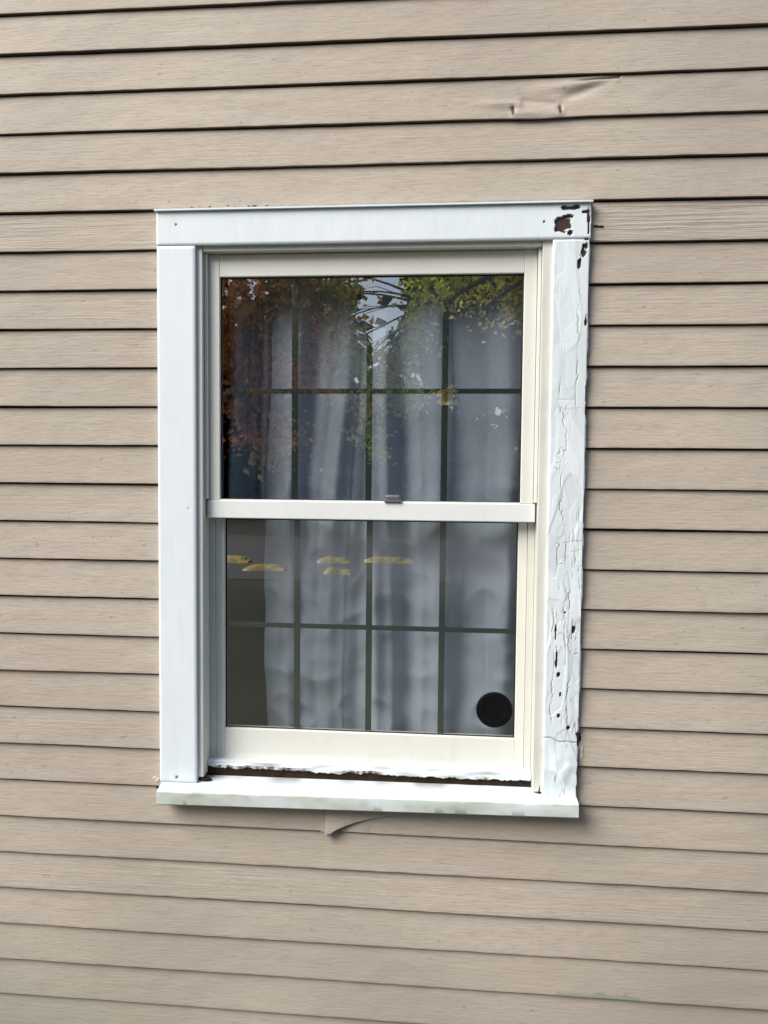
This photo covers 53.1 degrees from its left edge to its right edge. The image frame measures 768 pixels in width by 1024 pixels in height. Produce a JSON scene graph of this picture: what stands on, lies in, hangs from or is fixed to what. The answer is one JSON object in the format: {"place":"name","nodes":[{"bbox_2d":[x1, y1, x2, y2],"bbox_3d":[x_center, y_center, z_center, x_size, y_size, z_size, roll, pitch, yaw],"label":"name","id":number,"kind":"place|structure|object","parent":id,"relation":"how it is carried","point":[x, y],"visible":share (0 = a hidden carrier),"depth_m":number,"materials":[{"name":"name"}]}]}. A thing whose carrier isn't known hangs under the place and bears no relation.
{"place":"outdoors","nodes":[
{"label":"outdoors","id":0,"kind":"place"},
{"bbox_3d":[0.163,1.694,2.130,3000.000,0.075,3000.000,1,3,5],"label":"ground","id":1,"kind":"structure","parent":0,"visible":0},
{"bbox_3d":[0.174,1.750,2.258,10.960,0.479,0.250,1,3,5],"label":"foundation","id":2,"kind":"object","parent":1,"relation":"on","visible":0},
{"bbox_2d":[0,484,157,634],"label":"siding gap","id":3,"kind":"object","parent":2,"relation":"on","point":[67,559],"depth_m":2.16,"materials":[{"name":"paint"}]},
{"bbox_2d":[223,280,267,725],"bbox_3d":[0.123,0.138,3.728,3.600,2.550,3.075,1,3,5],"label":"interior room","id":4,"kind":"object","parent":2,"relation":"on","point":[247,699],"depth_m":5.38,"materials":[{"name":"paint"}]},
{"bbox_2d":[0,0,767,1023],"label":"siding wall","id":5,"kind":"structure","parent":2,"relation":"on","point":[636,892],"depth_m":2.05,"materials":[{"name":"beige plastic"}]},
{"bbox_2d":[153,775,159,781],"bbox_3d":[-0.636,0.744,2.149,0.040,0.028,0.015,1,3,5],"label":"caulk","id":6,"kind":"object","parent":5,"relation":"attached to","point":[155,778],"visible":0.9,"depth_m":2.14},
{"bbox_2d":[156,775,578,817],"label":"sill","id":7,"kind":"structure","parent":5,"relation":"attached to","point":[288,793],"depth_m":2.06,"materials":[{"name":"white paint"}]},
{"bbox_2d":[157,246,199,782],"bbox_3d":[-0.560,0.017,2.113,0.104,1.458,0.056,1,3,5],"label":"casing","id":8,"kind":"object","parent":7,"relation":"on","point":[177,441],"visible":0.96,"depth_m":2.08,"materials":[{"name":"white paint"}]},
{"bbox_2d":[196,246,209,776],"bbox_3d":[-0.517,0.000,2.139,0.057,1.465,0.091,1,3,5],"label":"jamb","id":9,"kind":"object","parent":7,"relation":"on","point":[203,583],"visible":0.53,"depth_m":2.10,"materials":[{"name":"paint"}]},
{"bbox_2d":[204,253,208,498],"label":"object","id":10,"kind":"object","parent":9,"relation":"attached to","point":[206,293],"visible":1,"depth_m":2.09,"materials":[{"name":"beige paint"}]},
{"bbox_2d":[210,518,215,756],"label":"track","id":11,"kind":"structure","parent":9,"relation":"attached to","point":[212,637],"depth_m":2.17,"materials":[{"name":"paint"}]},
{"bbox_2d":[207,500,534,521],"bbox_3d":[-0.042,-0.004,2.094,0.890,0.048,0.035,1,3,5],"label":"meeting rail","id":12,"kind":"object","parent":9,"relation":"attached to","point":[479,512],"visible":0.94,"depth_m":2.08,"materials":[{"name":"white paint"}]},
{"bbox_2d":[209,254,220,499],"bbox_3d":[-0.462,-0.366,2.114,0.030,0.666,0.032,1,3,5],"label":"stile","id":13,"kind":"object","parent":12,"relation":"on","point":[214,381],"visible":0.84,"depth_m":2.10,"materials":[{"name":"beige paint"}]},
{"bbox_2d":[221,278,222,498],"bbox_3d":[-0.446,-0.337,2.112,0.004,0.604,0.005,1,3,5],"label":"gasket","id":14,"kind":"object","parent":13,"relation":"attached to","point":[221,388],"visible":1,"depth_m":2.11,"materials":[{"name":"black rubber"}]},
{"bbox_2d":[220,250,524,279],"bbox_3d":[-0.037,-0.662,2.062,0.817,0.060,0.032,1,3,5],"label":"rail top","id":15,"kind":"object","parent":13,"relation":"attached to","point":[383,263],"visible":1,"depth_m":2.05,"materials":[{"name":"beige paint"}]},
{"bbox_2d":[222,274,522,279],"bbox_3d":[-0.038,-0.631,2.061,0.810,0.004,0.005,1,3,5],"label":"gasket","id":16,"kind":"object","parent":15,"relation":"attached to","point":[375,276],"visible":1,"depth_m":2.06,"materials":[{"name":"black rubber"}]},
{"bbox_2d":[220,499,519,503],"bbox_3d":[-0.043,-0.030,2.094,0.817,0.004,0.032,1,3,5],"label":"rail bottom","id":17,"kind":"object","parent":12,"relation":"on","point":[372,501],"visible":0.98,"depth_m":2.08,"materials":[{"name":"beige paint"}]},
{"bbox_2d":[291,279,298,498],"bbox_3d":[-0.243,-0.334,2.101,0.017,0.604,0.005,1,3,5],"label":"grille","id":18,"kind":"object","parent":17,"relation":"on","point":[295,289],"visible":0.95,"depth_m":2.10,"materials":[{"name":"grey plastic"}]},
{"bbox_2d":[365,278,372,499],"bbox_3d":[-0.040,-0.331,2.083,0.017,0.604,0.005,1,3,5],"label":"grille","id":19,"kind":"object","parent":17,"relation":"on","point":[369,385],"visible":0.99,"depth_m":2.08,"materials":[{"name":"grey plastic"}]},
{"bbox_2d":[222,498,518,502],"bbox_3d":[-0.043,-0.031,2.091,0.810,0.002,0.005,1,3,5],"label":"gasket","id":20,"kind":"object","parent":17,"relation":"on","point":[368,500],"visible":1,"depth_m":2.09,"materials":[{"name":"black rubber"}]},
{"bbox_2d":[384,499,401,501],"bbox_3d":[0.024,-0.030,2.072,0.046,0.007,0.018,1,3,5],"label":"lock base","id":21,"kind":"object","parent":17,"relation":"on","point":[385,500],"visible":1,"depth_m":2.06,"materials":[{"name":"grey metal"}]},
{"bbox_2d":[386,495,399,499],"bbox_3d":[0.024,-0.039,2.071,0.038,0.012,0.013,1,3,5],"label":"lock lever","id":22,"kind":"object","parent":21,"relation":"on","point":[392,497],"visible":1,"depth_m":2.06,"materials":[{"name":"grey metal"}]},
{"bbox_2d":[440,277,449,500],"bbox_3d":[0.164,-0.329,2.065,0.017,0.604,0.005,1,3,5],"label":"grille","id":23,"kind":"object","parent":17,"relation":"on","point":[444,406],"visible":1,"depth_m":2.06,"materials":[{"name":"grey plastic"}]},
{"bbox_2d":[237,518,517,522],"bbox_3d":[-0.040,0.021,2.132,0.814,0.002,0.032,1,3,5],"label":"rail top","id":24,"kind":"object","parent":12,"relation":"attached to","point":[375,520],"visible":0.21,"depth_m":2.11,"materials":[{"name":"beige paint"}]},
{"bbox_2d":[227,518,511,522],"bbox_3d":[-0.040,0.024,2.129,0.807,0.004,0.005,1,3,5],"label":"gasket","id":25,"kind":"object","parent":24,"relation":"attached to","point":[373,520],"visible":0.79,"depth_m":2.13,"materials":[{"name":"black rubber"}]},
{"bbox_2d":[520,249,537,503],"bbox_3d":[0.384,-0.355,2.040,0.034,0.666,0.032,1,3,5],"label":"stile","id":26,"kind":"object","parent":12,"relation":"on","point":[528,376],"visible":0.89,"depth_m":2.02,"materials":[{"name":"beige paint"}]},
{"bbox_2d":[519,274,523,502],"bbox_3d":[0.365,-0.326,2.041,0.004,0.604,0.005,1,3,5],"label":"gasket","id":27,"kind":"object","parent":26,"relation":"attached to","point":[521,385],"visible":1,"depth_m":2.04,"materials":[{"name":"rubber"}]},
{"bbox_2d":[198,776,211,780],"bbox_3d":[-0.499,0.741,2.135,0.041,0.010,0.020,1,3,5],"label":"rot corner","id":28,"kind":"object","parent":7,"relation":"on","point":[206,778],"visible":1,"depth_m":2.13,"materials":[{"name":"brown wood"}]},
{"bbox_2d":[205,766,530,786],"bbox_3d":[-0.048,0.733,2.153,0.930,0.038,0.055,1,3,5],"label":"gap below sash","id":29,"kind":"object","parent":7,"relation":"on","point":[229,771],"visible":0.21,"depth_m":2.13,"materials":[{"name":"brown wood"}]},
{"bbox_2d":[216,518,227,756],"bbox_3d":[-0.461,0.357,2.185,0.025,0.688,0.032,1,3,5],"label":"stile","id":30,"kind":"object","parent":29,"relation":"on","point":[220,631],"visible":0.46,"depth_m":2.17,"materials":[{"name":"beige paint"}]},
{"bbox_2d":[226,518,227,726],"bbox_3d":[-0.447,0.314,2.179,0.004,0.596,0.005,1,3,5],"label":"gasket","id":31,"kind":"object","parent":30,"relation":"attached to","point":[226,622],"visible":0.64,"depth_m":2.18,"materials":[{"name":"black rubber"}]},
{"bbox_2d":[227,621,514,633],"bbox_3d":[-0.042,0.323,2.151,0.814,0.014,0.004,1,3,5],"label":"grille","id":32,"kind":"object","parent":30,"relation":"attached to","point":[375,627],"visible":1,"depth_m":2.15,"materials":[{"name":"grey plastic"}]},
{"bbox_2d":[225,724,514,768],"bbox_3d":[-0.046,0.661,2.164,0.814,0.088,0.032,1,3,5],"label":"rail bottom","id":33,"kind":"object","parent":29,"relation":"on","point":[392,748],"visible":1,"depth_m":2.15,"materials":[{"name":"beige paint"}]},
{"bbox_2d":[294,520,300,727],"bbox_3d":[-0.245,0.317,2.169,0.017,0.596,0.005,1,3,5],"label":"grille","id":34,"kind":"object","parent":33,"relation":"on","point":[297,541],"visible":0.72,"depth_m":2.17,"materials":[{"name":"grey plastic"}]},
{"bbox_2d":[365,521,372,730],"bbox_3d":[-0.042,0.319,2.151,0.017,0.596,0.005,1,3,5],"label":"grille","id":35,"kind":"object","parent":33,"relation":"on","point":[369,564],"visible":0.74,"depth_m":2.15,"materials":[{"name":"grey plastic"}]},
{"bbox_2d":[227,725,512,737],"bbox_3d":[-0.045,0.616,2.159,0.807,0.002,0.005,1,3,5],"label":"gasket","id":36,"kind":"object","parent":33,"relation":"on","point":[370,731],"visible":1,"depth_m":2.16,"materials":[{"name":"rubber"}]},
{"bbox_2d":[437,522,445,732],"bbox_3d":[0.161,0.322,2.133,0.017,0.596,0.005,1,3,5],"label":"grille","id":37,"kind":"object","parent":33,"relation":"on","point":[441,648],"visible":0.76,"depth_m":2.13,"materials":[{"name":"grey plastic"}]},
{"bbox_2d":[514,522,527,769],"bbox_3d":[0.375,0.368,2.112,0.025,0.688,0.032,1,3,5],"label":"stile","id":38,"kind":"object","parent":29,"relation":"on","point":[520,643],"visible":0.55,"depth_m":2.10,"materials":[{"name":"beige paint"}]},
{"bbox_2d":[513,523,517,737],"bbox_3d":[0.361,0.325,2.109,0.004,0.596,0.005,1,3,5],"label":"gasket","id":39,"kind":"object","parent":38,"relation":"attached to","point":[515,630],"visible":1,"depth_m":2.11,"materials":[{"name":"rubber"}]},
{"bbox_2d":[207,757,530,780],"bbox_3d":[-0.048,0.715,2.135,0.896,0.025,0.034,1,3,5],"label":"weathered sill strip","id":40,"kind":"object","parent":7,"relation":"on","point":[340,768],"visible":1,"depth_m":2.12,"materials":[{"name":"white paint"}]},
{"bbox_2d":[530,240,552,791],"bbox_3d":[0.436,0.013,2.055,0.059,1.465,0.091,1,3,5],"label":"jamb","id":41,"kind":"object","parent":7,"relation":"on","point":[540,522],"visible":0.53,"depth_m":2.02,"materials":[{"name":"paint"}]},
{"bbox_2d":[523,522,534,770],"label":"track","id":42,"kind":"structure","parent":41,"relation":"attached to","point":[529,644],"depth_m":2.09,"materials":[{"name":"paint"}]},
{"bbox_2d":[533,248,541,502],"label":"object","id":43,"kind":"object","parent":41,"relation":"attached to","point":[537,372],"visible":1,"depth_m":2.01,"materials":[{"name":"beige paint"}]},
{"bbox_2d":[541,239,589,797],"bbox_3d":[0.474,0.029,2.019,0.094,1.453,0.062,1,3,5],"label":"casing","id":44,"kind":"object","parent":7,"relation":"on","point":[567,430],"visible":0.98,"depth_m":2.00,"materials":[{"name":"white paint"}]},
{"bbox_2d":[156,203,590,246],"bbox_3d":[-0.038,-0.750,2.028,1.138,0.088,0.056,1,3,5],"label":"casing head","id":45,"kind":"object","parent":5,"relation":"attached to","point":[486,223],"visible":1,"depth_m":2.00},
{"bbox_2d":[203,241,542,255],"bbox_3d":[-0.035,-0.715,2.062,0.897,0.042,0.089,1,3,5],"label":"jamb head","id":46,"kind":"object","parent":45,"relation":"attached to","point":[377,247],"visible":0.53,"depth_m":2.02},
{"bbox_2d":[154,200,592,211],"bbox_3d":[-0.040,-0.798,2.007,1.144,0.010,0.034,1,3,5],"label":"drip cap","id":47,"kind":"object","parent":45,"relation":"on","point":[376,205],"visible":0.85,"depth_m":1.99,"materials":[{"name":"white paint"}]},
{"bbox_2d":[578,740,583,760],"bbox_3d":[0.522,0.636,2.040,0.016,0.064,0.012,1,3,5],"label":"caulk","id":48,"kind":"object","parent":5,"relation":"attached to","point":[580,752],"visible":1,"depth_m":2.04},
{"bbox_2d":[594,450,767,653],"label":"siding gap","id":49,"kind":"object","parent":2,"relation":"on","point":[682,531],"depth_m":2.01,"materials":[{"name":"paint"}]},
{"bbox_2d":[228,272,537,734],"bbox_3d":[-0.011,-0.004,2.202,1.092,1.505,0.087,1,3,8],"label":"window curtain","id":50,"kind":"object","parent":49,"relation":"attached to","point":[485,339],"depth_m":2.20,"materials":[{"name":"white fabric"}]},
{"label":"lower glass","id":51,"kind":"object","parent":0,"visible":0},
{"bbox_2d":[476,692,512,727],"bbox_3d":[0.304,0.546,2.121,0.100,0.100,0.004,1,3,5],"label":"round black sticker","id":52,"kind":"object","parent":51,"relation":"attached to","point":[494,709],"visible":1,"depth_m":2.12,"materials":[{"name":"plastic"}]},
{"label":"upper glass","id":53,"kind":"object","parent":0,"visible":0},
{"bbox_2d":[223,389,520,393],"bbox_3d":[-0.040,-0.327,2.083,0.817,0.014,0.004,1,3,5],"label":"grille","id":54,"kind":"object","parent":53,"relation":"attached to","point":[374,391],"visible":1,"depth_m":2.08,"materials":[{"name":"grey plastic"}]}
]}

